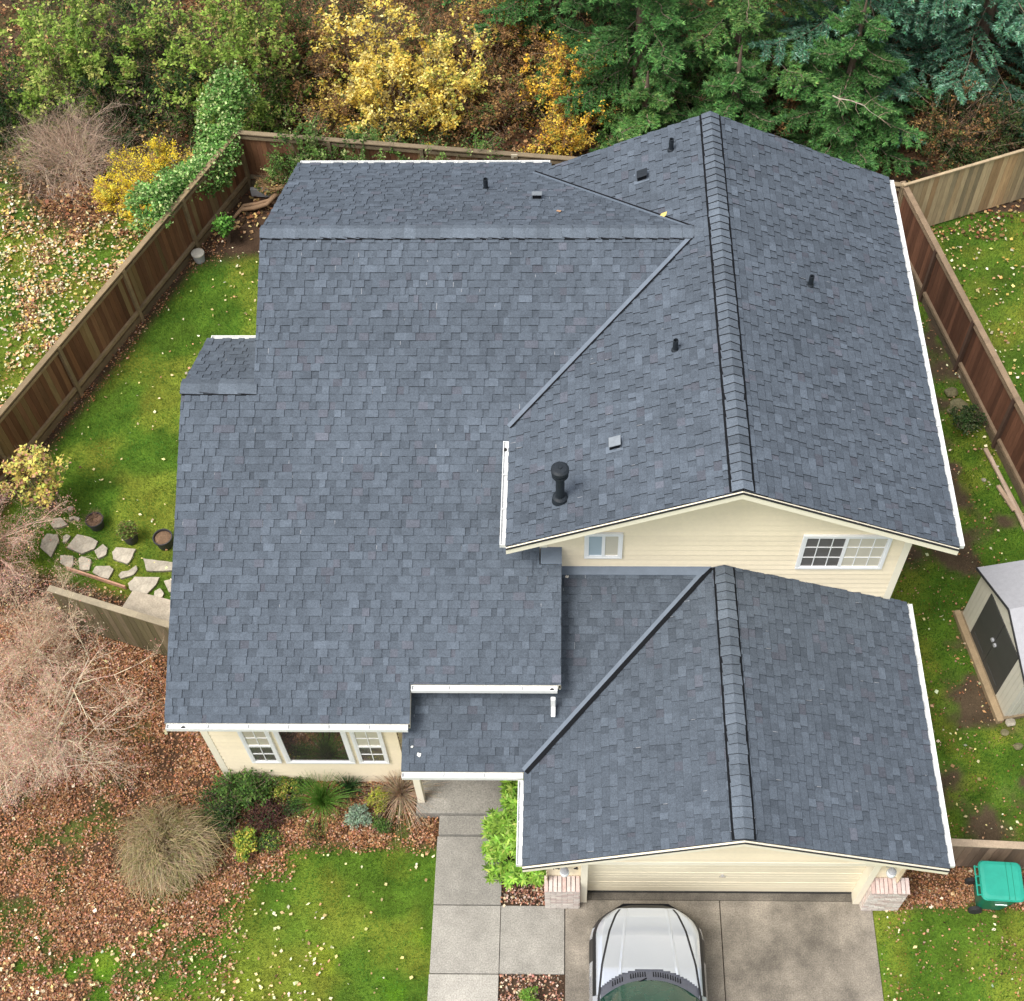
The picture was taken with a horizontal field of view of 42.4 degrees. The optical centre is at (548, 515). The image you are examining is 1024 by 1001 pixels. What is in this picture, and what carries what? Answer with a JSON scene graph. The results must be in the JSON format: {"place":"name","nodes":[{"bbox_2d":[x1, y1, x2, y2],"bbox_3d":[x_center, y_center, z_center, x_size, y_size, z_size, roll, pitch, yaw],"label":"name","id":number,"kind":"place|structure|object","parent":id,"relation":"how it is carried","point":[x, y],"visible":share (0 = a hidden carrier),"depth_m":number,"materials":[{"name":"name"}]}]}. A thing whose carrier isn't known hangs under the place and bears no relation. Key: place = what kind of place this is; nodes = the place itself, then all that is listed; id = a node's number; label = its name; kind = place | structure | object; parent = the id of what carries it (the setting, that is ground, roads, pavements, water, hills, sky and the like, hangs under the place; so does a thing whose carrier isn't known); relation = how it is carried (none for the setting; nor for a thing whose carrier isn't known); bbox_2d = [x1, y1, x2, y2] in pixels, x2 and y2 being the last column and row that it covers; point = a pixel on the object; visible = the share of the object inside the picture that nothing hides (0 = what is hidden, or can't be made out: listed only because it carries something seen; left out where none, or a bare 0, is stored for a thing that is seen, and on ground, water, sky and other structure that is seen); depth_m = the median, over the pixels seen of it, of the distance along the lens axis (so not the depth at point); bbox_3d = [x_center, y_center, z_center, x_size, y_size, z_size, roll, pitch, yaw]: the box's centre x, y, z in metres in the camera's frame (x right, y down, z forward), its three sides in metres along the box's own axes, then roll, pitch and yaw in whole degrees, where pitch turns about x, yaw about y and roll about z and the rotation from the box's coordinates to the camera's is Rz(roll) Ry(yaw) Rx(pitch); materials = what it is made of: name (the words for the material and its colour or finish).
{"place":"outdoors","nodes":[
{"label":"outdoors","id":0,"kind":"place"},
{"bbox_2d":[0,0,1023,1000],"bbox_3d":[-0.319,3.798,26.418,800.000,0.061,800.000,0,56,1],"label":"ground","id":1,"kind":"structure","parent":0,"point":[969,714],"depth_m":26.40,"materials":[{"name":"green plant"}]},
{"bbox_2d":[0,46,68,163],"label":"evergreen bush","id":2,"kind":"object","parent":1,"relation":"on","point":[5,114],"visible":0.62,"depth_m":35.20,"materials":[{"name":"green plant"}]},
{"bbox_2d":[0,440,70,511],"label":"yellow sapling","id":3,"kind":"object","parent":1,"relation":"on","point":[36,471],"visible":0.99,"depth_m":28.00,"materials":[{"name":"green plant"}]},
{"bbox_2d":[0,453,87,606],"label":"twiggy tree","id":4,"kind":"object","parent":1,"relation":"on","point":[5,563],"visible":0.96,"depth_m":27.24,"materials":[{"name":"brown plant"}]},
{"bbox_2d":[0,553,110,706],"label":"twiggy tree","id":5,"kind":"object","parent":1,"relation":"on","point":[26,651],"visible":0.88,"depth_m":26.32,"materials":[{"name":"brown plant"}]},
{"bbox_2d":[0,0,145,166],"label":"broadleaf tree","id":6,"kind":"object","parent":1,"relation":"on","point":[70,57],"visible":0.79,"depth_m":35.16,"materials":[{"name":"green plant"}]},
{"bbox_2d":[0,68,151,208],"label":"bare bush","id":7,"kind":"object","parent":1,"relation":"on","point":[61,141],"visible":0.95,"depth_m":34.60,"materials":[{"name":"brown plant"}]},
{"bbox_2d":[0,573,165,819],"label":"twiggy tree","id":8,"kind":"object","parent":1,"relation":"on","point":[61,749],"visible":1,"depth_m":24.26,"materials":[{"name":"brown plant"}]},
{"bbox_2d":[67,534,98,554],"bbox_3d":[-10.078,0.644,28.594,0.563,0.065,0.426,20,59,13],"label":"flagstone","id":9,"kind":"object","parent":1,"relation":"on","point":[82,545],"visible":0.97,"depth_m":28.56,"materials":[{"name":"grey stone"}]},
{"bbox_2d":[47,585,168,655],"bbox_3d":[-8.043,2.406,26.513,3.949,1.685,0.145,15,58,11],"label":"wooden fence","id":10,"kind":"object","parent":1,"relation":"on","point":[133,627],"visible":0.57,"depth_m":26.34,"materials":[{"name":"brown wood"}]},
{"bbox_2d":[58,50,169,154],"bbox_3d":[-11.580,-11.207,35.316,2.938,2.135,3.697,-24,59,-14],"label":"understory bush","id":11,"kind":"object","parent":1,"relation":"on","point":[129,108],"visible":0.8,"depth_m":35.44,"materials":[{"name":"green plant"}]},
{"bbox_2d":[0,133,252,495],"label":"wooden fence","id":12,"kind":"object","parent":1,"relation":"on","point":[68,368],"visible":0.94,"depth_m":31.06,"materials":[{"name":"brown wood"}]},
{"bbox_2d":[119,61,260,235],"bbox_3d":[-8.759,-8.936,32.740,1.583,2.321,5.296,20,59,13],"label":"ivy","id":13,"kind":"object","parent":12,"relation":"attached to","point":[168,189],"visible":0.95,"depth_m":32.94,"materials":[{"name":"green plant"}]},
{"bbox_2d":[115,519,137,544],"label":"potted plant","id":14,"kind":"object","parent":1,"relation":"on","point":[128,533],"visible":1,"depth_m":28.30,"materials":[{"name":"plant"}]},
{"bbox_2d":[51,0,214,119],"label":"understory bush","id":15,"kind":"object","parent":1,"relation":"on","point":[131,18],"visible":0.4,"depth_m":35.85,"materials":[{"name":"green plant"}]},
{"bbox_2d":[88,131,193,232],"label":"yellow shrub","id":16,"kind":"object","parent":1,"relation":"on","point":[156,162],"visible":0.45,"depth_m":33.63,"materials":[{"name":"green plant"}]},
{"bbox_2d":[128,577,159,593],"bbox_3d":[-8.608,1.501,28.008,0.650,0.065,0.421,0,56,1],"label":"flagstone","id":17,"kind":"object","parent":1,"relation":"on","point":[141,584],"visible":1,"depth_m":27.99,"materials":[{"name":"grey stone"}]},
{"bbox_2d":[122,591,169,620],"bbox_3d":[-8.171,1.982,27.663,1.480,0.120,0.640,21,59,14],"label":"concrete pad","id":18,"kind":"object","parent":1,"relation":"on","point":[152,605],"visible":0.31,"depth_m":27.66,"materials":[{"name":"grey concrete"}]},
{"bbox_2d":[152,529,172,550],"bbox_3d":[-8.292,0.546,28.459,0.424,0.300,0.421,0,56,1],"label":"plant pot","id":19,"kind":"object","parent":1,"relation":"on","point":[162,539],"visible":1,"depth_m":28.38,"materials":[{"name":"plastic"}]},
{"bbox_2d":[104,786,233,907],"bbox_3d":[-7.005,6.009,24.242,2.506,1.259,2.331,0,56,1],"label":"weeping shrub","id":20,"kind":"object","parent":1,"relation":"on","point":[162,841],"visible":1,"depth_m":24.12,"materials":[{"name":"beige plant"}]},
{"bbox_2d":[112,42,242,155],"bbox_3d":[-10.030,-11.636,35.668,3.442,2.156,4.102,31,62,19],"label":"understory bush","id":21,"kind":"object","parent":1,"relation":"on","point":[166,87],"visible":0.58,"depth_m":35.15,"materials":[{"name":"green plant"}]},
{"bbox_2d":[141,66,220,149],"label":"woodland bush","id":22,"kind":"object","parent":1,"relation":"on","point":[179,112],"visible":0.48,"depth_m":35.25,"materials":[{"name":"green plant"}]},
{"bbox_2d":[109,0,315,131],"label":"broadleaf tree","id":23,"kind":"object","parent":1,"relation":"on","point":[239,52],"visible":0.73,"depth_m":34.42,"materials":[{"name":"green plant"}]},
{"bbox_2d":[189,781,249,857],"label":"green shrub","id":24,"kind":"object","parent":1,"relation":"on","point":[224,813],"visible":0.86,"depth_m":24.79,"materials":[{"name":"green plant"}]},
{"bbox_2d":[210,212,235,242],"bbox_3d":[-8.141,-7.251,33.194,0.653,1.022,0.668,0,56,1],"label":"young laurel","id":25,"kind":"object","parent":1,"relation":"on","point":[223,224],"visible":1,"depth_m":32.99,"materials":[{"name":"green plant"}]},
{"bbox_2d":[230,825,257,862],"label":"yellow perennial","id":26,"kind":"object","parent":1,"relation":"on","point":[243,846],"visible":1,"depth_m":24.51,"materials":[{"name":"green plant"}]},
{"bbox_2d":[210,765,288,815],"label":"green shrub","id":27,"kind":"object","parent":1,"relation":"on","point":[251,787],"visible":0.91,"depth_m":24.97,"materials":[{"name":"green plant"}]},
{"bbox_2d":[210,61,302,131],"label":"woodland bush","id":28,"kind":"object","parent":1,"relation":"on","point":[259,122],"visible":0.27,"depth_m":35.38,"materials":[{"name":"green plant"}]},
{"bbox_2d":[218,71,307,133],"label":"woodland bush","id":29,"kind":"object","parent":1,"relation":"on","point":[246,127],"visible":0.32,"depth_m":35.23,"materials":[{"name":"green plant"}]},
{"bbox_2d":[240,793,287,833],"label":"dark perennial","id":30,"kind":"object","parent":1,"relation":"on","point":[272,812],"visible":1,"depth_m":24.91,"materials":[{"name":"brown plant"}]},
{"bbox_2d":[254,825,284,854],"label":"weed clump","id":31,"kind":"object","parent":1,"relation":"on","point":[264,839],"visible":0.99,"depth_m":24.68,"materials":[{"name":"green plant"}]},
{"bbox_2d":[252,171,287,195],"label":"cut vines","id":32,"kind":"object","parent":1,"relation":"on","point":[270,186],"visible":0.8,"depth_m":34.11,"materials":[{"name":"beige plant"}]},
{"bbox_2d":[213,0,341,77],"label":"understory bush","id":33,"kind":"object","parent":1,"relation":"on","point":[288,2],"visible":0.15,"depth_m":36.67,"materials":[{"name":"green plant"}]},
{"bbox_2d":[235,50,331,132],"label":"woodland bush","id":34,"kind":"object","parent":1,"relation":"on","point":[280,72],"visible":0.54,"depth_m":35.33,"materials":[{"name":"green plant"}]},
{"bbox_2d":[266,775,300,803],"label":"yellow groundcover","id":35,"kind":"object","parent":1,"relation":"on","point":[282,793],"visible":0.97,"depth_m":25.18,"materials":[{"name":"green plant"}]},
{"bbox_2d":[261,107,341,186],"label":"bramble bush","id":36,"kind":"object","parent":1,"relation":"on","point":[293,161],"visible":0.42,"depth_m":33.18,"materials":[{"name":"green plant"}]},
{"bbox_2d":[262,7,350,72],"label":"woodland bush","id":37,"kind":"object","parent":1,"relation":"on","point":[301,30],"visible":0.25,"depth_m":36.28,"materials":[{"name":"brown plant"}]},
{"bbox_2d":[243,0,380,131],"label":"brown thicket","id":38,"kind":"object","parent":1,"relation":"on","point":[320,69],"visible":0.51,"depth_m":35.73,"materials":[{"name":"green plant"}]},
{"bbox_2d":[284,770,357,838],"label":"ornamental grass","id":39,"kind":"object","parent":1,"relation":"on","point":[320,798],"depth_m":24.92,"materials":[{"name":"green plant"}]},
{"bbox_2d":[291,81,366,137],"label":"woodland bush","id":40,"kind":"object","parent":1,"relation":"on","point":[324,110],"visible":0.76,"depth_m":35.40,"materials":[{"name":"brown plant"}]},
{"bbox_2d":[343,803,372,829],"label":"lavender plant","id":41,"kind":"object","parent":1,"relation":"on","point":[357,814],"visible":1,"depth_m":24.84,"materials":[{"name":"green plant"}]},
{"bbox_2d":[304,0,415,105],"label":"yellow tree","id":42,"kind":"object","parent":1,"relation":"on","point":[358,30],"visible":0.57,"depth_m":35.49,"materials":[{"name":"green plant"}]},
{"bbox_2d":[326,117,403,160],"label":"bramble bush","id":43,"kind":"object","parent":1,"relation":"on","point":[351,135],"visible":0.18,"depth_m":33.15,"materials":[{"name":"green plant"}]},
{"bbox_2d":[363,785,391,814],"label":"yellow groundcover","id":44,"kind":"object","parent":1,"relation":"on","point":[378,793],"visible":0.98,"depth_m":25.04,"materials":[{"name":"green plant"}]},
{"bbox_2d":[336,40,435,144],"bbox_3d":[-4.348,-10.806,34.783,3.004,2.558,3.271,0,56,1],"label":"yellow sapling","id":45,"kind":"object","parent":1,"relation":"on","point":[381,103],"visible":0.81,"depth_m":34.73,"materials":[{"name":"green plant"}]},
{"bbox_2d":[358,772,445,842],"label":"dead grass","id":46,"kind":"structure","parent":1,"relation":"on","point":[401,792],"depth_m":25.05,"materials":[{"name":"brown plant"}]},
{"bbox_2d":[378,57,452,111],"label":"woodland bush","id":47,"kind":"object","parent":1,"relation":"on","point":[397,88],"visible":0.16,"depth_m":35.81,"materials":[{"name":"yellow plant"}]},
{"bbox_2d":[381,5,466,76],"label":"woodland bush","id":48,"kind":"object","parent":1,"relation":"on","point":[413,47],"visible":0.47,"depth_m":36.77,"materials":[{"name":"yellow plant"}]},
{"bbox_2d":[386,7,501,139],"bbox_3d":[-2.794,-11.797,34.935,2.585,3.174,3.254,30,62,19],"label":"yellow tree","id":49,"kind":"object","parent":1,"relation":"on","point":[440,100],"visible":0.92,"depth_m":34.87,"materials":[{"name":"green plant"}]},
{"bbox_2d":[416,780,505,817],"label":"porch floor","id":50,"kind":"structure","parent":1,"relation":"on","point":[471,797],"depth_m":25.11,"materials":[{"name":"concrete"}]},
{"bbox_2d":[439,815,487,836],"bbox_3d":[-1.453,5.905,25.001,1.220,0.200,0.370,0,56,1],"label":"porch step","id":51,"kind":"object","parent":1,"relation":"on","point":[462,826],"visible":0.56,"depth_m":24.91,"materials":[{"name":"concrete"}]},
{"bbox_2d":[459,126,506,159],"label":"bramble bush","id":52,"kind":"object","parent":1,"relation":"on","point":[478,144],"visible":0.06,"depth_m":32.70,"materials":[{"name":"green plant"}]},
{"bbox_2d":[420,0,566,90],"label":"brown thicket","id":53,"kind":"object","parent":1,"relation":"on","point":[505,35],"visible":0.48,"depth_m":36.63,"materials":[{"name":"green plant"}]},
{"bbox_2d":[427,836,564,1000],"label":"walkway","id":54,"kind":"structure","parent":1,"relation":"on","point":[470,940],"depth_m":23.89,"materials":[{"name":"concrete"}]},
{"bbox_2d":[439,45,553,147],"bbox_3d":[-1.486,-11.371,35.587,3.130,1.861,3.630,29,62,19],"label":"brown thicket","id":55,"kind":"object","parent":1,"relation":"on","point":[500,98],"visible":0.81,"depth_m":35.34,"materials":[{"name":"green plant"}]},
{"bbox_2d":[456,25,545,85],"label":"woodland bush","id":56,"kind":"object","parent":1,"relation":"on","point":[514,59],"visible":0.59,"depth_m":36.42,"materials":[{"name":"brown plant"}]},
{"bbox_2d":[0,235,1022,1000],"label":"scattered leaves","id":57,"kind":"object","parent":1,"relation":"on","point":[348,831],"visible":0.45,"depth_m":23.95,"materials":[{"name":"brown plant"}]},
{"bbox_2d":[0,0,1023,241],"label":"woodland litter","id":58,"kind":"object","parent":1,"relation":"on","point":[51,207],"visible":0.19,"depth_m":35.59,"materials":[{"name":"brown plant"}]},
{"bbox_2d":[0,0,1023,184],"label":"undergrowth","id":59,"kind":"object","parent":1,"relation":"on","point":[426,126],"visible":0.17,"depth_m":35.79,"materials":[{"name":"green plant"}]},
{"bbox_2d":[0,185,1023,1000],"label":"leaf litter","id":60,"kind":"object","parent":1,"relation":"on","point":[52,921],"visible":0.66,"depth_m":24.93,"materials":[{"name":"brown plant"}]},
{"bbox_2d":[0,132,1023,513],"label":"yellow leaves","id":61,"kind":"object","parent":1,"relation":"on","point":[44,286],"visible":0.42,"depth_m":33.00,"materials":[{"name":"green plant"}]},
{"bbox_2d":[480,775,545,890],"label":"rhododendron","id":62,"kind":"object","parent":1,"relation":"on","point":[500,831],"visible":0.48,"depth_m":23.80,"materials":[{"name":"green plant"}]},
{"bbox_2d":[498,860,563,1000],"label":"planter leaves","id":63,"kind":"object","parent":1,"relation":"on","point":[505,898],"visible":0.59,"depth_m":23.46,"materials":[{"name":"brown plant"}]},
{"bbox_2d":[442,0,657,86],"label":"conifer tree","id":64,"kind":"object","parent":1,"relation":"on","point":[562,8],"visible":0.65,"depth_m":36.34,"materials":[{"name":"green plant"}]},
{"bbox_2d":[164,111,964,910],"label":"house","id":65,"kind":"structure","parent":1,"relation":"on","point":[446,427],"depth_m":22.51,"materials":[{"name":"grey"}]},
{"bbox_2d":[237,732,281,762],"bbox_3d":[-5.273,4.212,24.085,0.560,1.520,0.045,0,56,1],"label":"window","id":66,"kind":"structure","parent":65,"relation":"in","point":[260,747],"depth_m":24.13,"materials":[{"name":"white plastic"}]},
{"bbox_2d":[273,732,355,763],"bbox_3d":[-4.263,4.217,24.075,1.300,1.530,0.045,0,56,1],"label":"window","id":67,"kind":"structure","parent":65,"relation":"in","point":[295,747],"depth_m":24.13,"materials":[{"name":"glass"}]},
{"bbox_2d":[349,732,389,763],"bbox_3d":[-3.259,4.216,24.056,0.570,1.520,0.045,0,56,1],"label":"window","id":68,"kind":"structure","parent":65,"relation":"in","point":[370,748],"depth_m":24.06,"materials":[{"name":"white plastic"}]},
{"bbox_2d":[584,532,622,558],"bbox_3d":[0.935,0.515,22.351,0.650,0.780,0.045,0,56,1],"label":"window","id":69,"kind":"structure","parent":65,"relation":"in","point":[601,545],"depth_m":22.35,"materials":[{"name":"white plastic"}]},
{"bbox_2d":[587,865,865,893],"bbox_3d":[3.123,6.330,23.371,4.856,2.150,0.120,0,56,1],"label":"garage door","id":70,"kind":"structure","parent":65,"relation":"in","point":[601,878],"depth_m":23.63,"materials":[{"name":"paint"}]},
{"bbox_2d":[795,534,892,568],"bbox_3d":[5.022,0.628,22.451,1.500,1.060,0.045,0,56,1],"label":"window","id":71,"kind":"structure","parent":65,"relation":"in","point":[816,551],"depth_m":22.43,"materials":[{"name":"white plastic"}]},
{"bbox_2d":[508,30,622,130],"bbox_3d":[0.527,-11.834,35.457,3.162,2.292,3.263,6,57,5],"label":"orange shrub","id":72,"kind":"object","parent":1,"relation":"on","point":[561,89],"visible":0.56,"depth_m":35.18,"materials":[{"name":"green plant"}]},
{"bbox_2d":[518,90,617,155],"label":"orange shrub","id":73,"kind":"object","parent":1,"relation":"on","point":[563,135],"visible":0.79,"depth_m":34.64,"materials":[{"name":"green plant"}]},
{"bbox_2d":[234,130,903,204],"bbox_3d":[0.370,-8.346,33.421,16.710,1.855,0.145,6,57,5],"label":"wooden fence","id":74,"kind":"object","parent":1,"relation":"on","point":[256,145],"visible":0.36,"depth_m":33.21,"materials":[{"name":"brown wood"}]},
{"bbox_2d":[561,46,674,142],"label":"understory bush","id":75,"kind":"object","parent":1,"relation":"on","point":[608,111],"visible":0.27,"depth_m":34.96,"materials":[{"name":"green plant"}]},
{"bbox_2d":[590,71,680,151],"bbox_3d":[2.553,-10.455,34.343,2.676,2.800,2.960,35,63,21],"label":"conifer tree","id":76,"kind":"object","parent":1,"relation":"on","point":[653,112],"visible":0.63,"depth_m":33.89,"materials":[{"name":"green plant"}]},
{"bbox_2d":[535,0,738,143],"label":"conifer tree","id":77,"kind":"object","parent":1,"relation":"on","point":[667,57],"visible":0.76,"depth_m":34.30,"materials":[{"name":"green plant"}]},
{"bbox_2d":[604,28,746,126],"bbox_3d":[3.544,-11.776,35.585,4.280,2.091,4.514,39,65,23],"label":"understory bush","id":78,"kind":"object","parent":1,"relation":"on","point":[687,95],"visible":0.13,"depth_m":35.28,"materials":[{"name":"green plant"}]},
{"bbox_2d":[605,0,847,122],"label":"conifer tree","id":79,"kind":"object","parent":1,"relation":"on","point":[741,23],"visible":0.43,"depth_m":34.18,"materials":[{"name":"green plant"}]},
{"bbox_2d":[669,45,797,139],"bbox_3d":[4.820,-10.722,34.190,3.605,3.499,3.607,-32,62,-19],"label":"conifer tree","id":80,"kind":"object","parent":1,"relation":"on","point":[750,87],"visible":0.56,"depth_m":33.72,"materials":[{"name":"green plant"}]},
{"bbox_2d":[746,21,844,140],"bbox_3d":[7.003,-11.895,35.716,4.383,2.251,4.189,0,56,1],"label":"understory bush","id":81,"kind":"object","parent":1,"relation":"on","point":[777,96],"visible":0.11,"depth_m":35.30,"materials":[{"name":"green plant"}]},
{"bbox_2d":[705,0,1011,147],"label":"conifer tree","id":82,"kind":"object","parent":1,"relation":"on","point":[910,80],"visible":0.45,"depth_m":34.35,"materials":[{"name":"green plant"}]},
{"bbox_2d":[772,0,955,176],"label":"conifer tree","id":83,"kind":"object","parent":1,"relation":"on","point":[840,131],"visible":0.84,"depth_m":33.53,"materials":[{"name":"green plant"}]},
{"bbox_2d":[829,0,1023,136],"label":"conifer tree","id":84,"kind":"object","parent":1,"relation":"on","point":[983,27],"visible":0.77,"depth_m":34.63,"materials":[{"name":"green plant"}]},
{"bbox_2d":[897,78,1013,172],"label":"woodland bush","id":85,"kind":"object","parent":1,"relation":"on","point":[957,132],"visible":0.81,"depth_m":34.57,"materials":[{"name":"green plant"}]},
{"bbox_2d":[898,148,1023,225],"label":"wooden fence","id":86,"kind":"object","parent":1,"relation":"on","point":[948,195],"visible":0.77,"depth_m":32.93,"materials":[{"name":"brown wood"}]},
{"bbox_2d":[900,181,1023,504],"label":"wooden fence","id":87,"kind":"object","parent":1,"relation":"on","point":[980,370],"visible":0.94,"depth_m":30.27,"materials":[{"name":"brown wood"}]},
{"bbox_2d":[913,39,1010,115],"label":"woodland bush","id":88,"kind":"object","parent":1,"relation":"on","point":[974,62],"visible":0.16,"depth_m":35.76,"materials":[{"name":"green plant"}]},
{"bbox_2d":[901,64,1023,164],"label":"understory bush","id":89,"kind":"object","parent":1,"relation":"on","point":[1008,116],"visible":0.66,"depth_m":34.55,"materials":[{"name":"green plant"}]},
{"bbox_2d":[947,403,988,436],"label":"bush","id":90,"kind":"object","parent":1,"relation":"on","point":[965,422],"visible":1,"depth_m":29.69,"materials":[{"name":"green plant"}]},
{"bbox_2d":[951,838,1023,868],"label":"wooden fence","id":91,"kind":"object","parent":1,"relation":"on","point":[970,852],"visible":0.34,"depth_m":23.73,"materials":[{"name":"brown wood"}]},
{"bbox_2d":[953,560,1023,723],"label":"garden shed","id":92,"kind":"structure","parent":1,"relation":"on","point":[989,619],"depth_m":25.83,"materials":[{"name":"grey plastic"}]},
{"bbox_2d":[970,594,1004,661],"bbox_3d":[8.716,2.252,26.197,0.090,1.580,0.709,-9,57,-5],"label":"door","id":93,"kind":"structure","parent":92,"relation":"in","point":[989,624],"depth_m":26.14,"materials":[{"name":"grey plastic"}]},
{"bbox_2d":[983,625,1017,693],"bbox_3d":[8.842,2.844,25.803,0.090,1.580,0.709,-9,57,-5],"label":"door","id":94,"kind":"structure","parent":92,"relation":"in","point":[1002,657],"depth_m":25.75,"materials":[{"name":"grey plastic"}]},
{"bbox_2d":[965,861,1023,913],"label":"wheelie bin","id":95,"kind":"object","parent":1,"relation":"on","point":[998,885],"visible":1,"depth_m":23.33,"materials":[{"name":"plastic"}]},
{"bbox_2d":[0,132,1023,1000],"bbox_3d":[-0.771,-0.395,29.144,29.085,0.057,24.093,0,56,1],"label":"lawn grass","id":96,"kind":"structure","parent":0,"point":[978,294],"depth_m":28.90,"materials":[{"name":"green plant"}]},
{"bbox_2d":[565,892,883,1000],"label":"driveway","id":97,"kind":"structure","parent":0,"point":[796,947],"depth_m":23.73,"materials":[{"name":"concrete"}]},
{"bbox_2d":[589,904,707,1000],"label":"parked car","id":98,"kind":"object","parent":97,"relation":"on","point":[646,952],"visible":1,"depth_m":22.63,"materials":[{"name":"silver metal"}]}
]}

